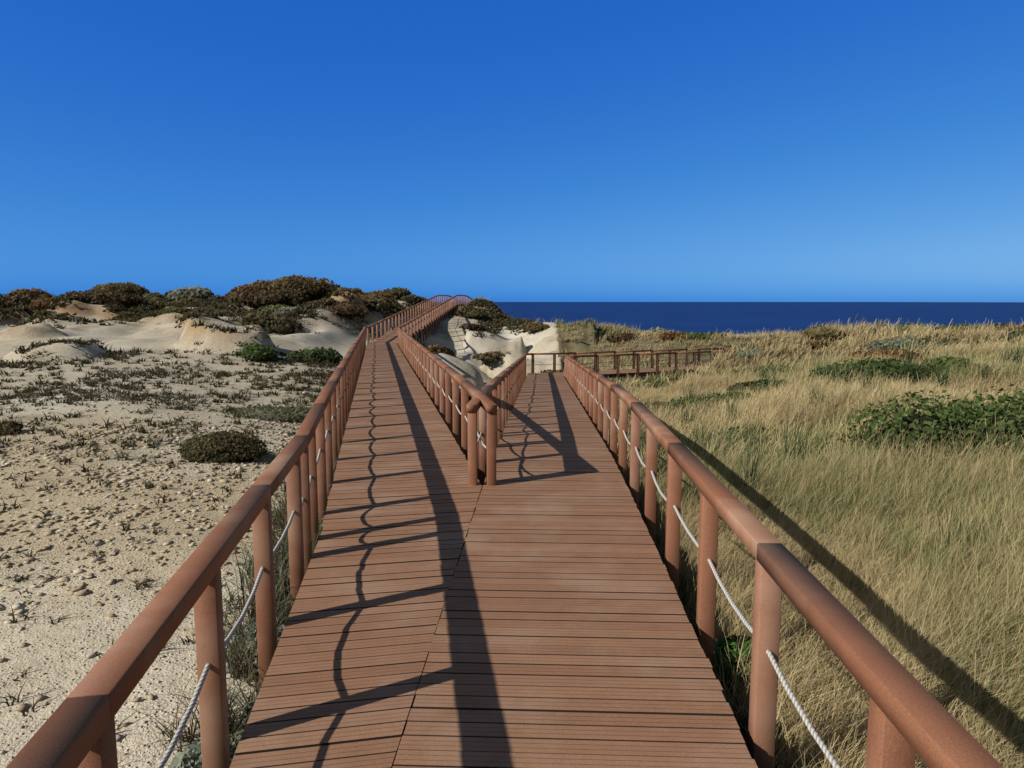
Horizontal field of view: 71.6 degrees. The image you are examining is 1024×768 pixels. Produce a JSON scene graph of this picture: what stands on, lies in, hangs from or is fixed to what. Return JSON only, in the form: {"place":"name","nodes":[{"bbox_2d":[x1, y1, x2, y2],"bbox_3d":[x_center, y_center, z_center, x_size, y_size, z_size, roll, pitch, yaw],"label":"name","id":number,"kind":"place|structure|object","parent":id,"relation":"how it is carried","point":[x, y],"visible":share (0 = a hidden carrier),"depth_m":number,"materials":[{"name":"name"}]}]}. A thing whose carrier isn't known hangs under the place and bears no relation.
{"place":"outdoors","nodes":[
{"label":"outdoors","id":0,"kind":"place"},
{"bbox_2d":[0,291,1019,767],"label":"dune ground","id":1,"kind":"structure","parent":0,"point":[50,645],"depth_m":9.05,"materials":[{"name":"beige sand"}]},
{"bbox_2d":[0,384,320,754],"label":"sand pebbles","id":2,"kind":"object","parent":1,"relation":"on","point":[95,560],"visible":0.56,"depth_m":8.06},
{"bbox_2d":[6,295,1003,767],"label":"railing posts and handrails","id":3,"kind":"object","parent":1,"relation":"on","point":[908,717],"visible":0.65,"depth_m":3.01,"materials":[{"name":"brown wood"}]},
{"bbox_2d":[157,300,840,767],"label":"railing ropes","id":4,"kind":"object","parent":3,"relation":"attached to","point":[731,602],"visible":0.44,"depth_m":3.23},
{"bbox_2d":[0,286,1023,767],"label":"dune grass tufts","id":5,"kind":"object","parent":1,"relation":"on","point":[926,580],"visible":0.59,"depth_m":7.04,"materials":[{"name":"beige plant"}]},
{"bbox_2d":[0,274,1023,767],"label":"shrub","id":6,"kind":"object","parent":1,"relation":"on","point":[278,292],"depth_m":16.20,"materials":[{"name":"green plant"}]},
{"bbox_2d":[397,304,665,378],"bbox_3d":[22.446,6.331,37.844,58.925,20.783,86.235,0,7,0],"label":"deck substructure","id":7,"kind":"object","parent":1,"relation":"on","point":[631,375],"visible":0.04,"depth_m":30.02,"materials":[{"name":"wood"}]},
{"bbox_2d":[230,304,481,767],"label":"boardwalk","id":8,"kind":"structure","parent":7,"relation":"on","point":[340,683],"depth_m":4.50,"materials":[{"name":"wood"}]},
{"bbox_2d":[392,366,757,767],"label":"deck","id":9,"kind":"structure","parent":7,"relation":"on","point":[564,636],"depth_m":3.84,"materials":[{"name":"wood"}]},
{"bbox_2d":[0,0,1023,301],"label":"sky","id":10,"kind":"structure","parent":0,"point":[497,150],"materials":[{"name":"blue"}]},
{"bbox_2d":[437,302,1023,335],"bbox_3d":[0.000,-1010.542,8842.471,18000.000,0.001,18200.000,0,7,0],"label":"sea water","id":11,"kind":"structure","parent":0,"point":[740,318],"depth_m":1254.78,"materials":[{"name":"blue liquid"}]}
]}

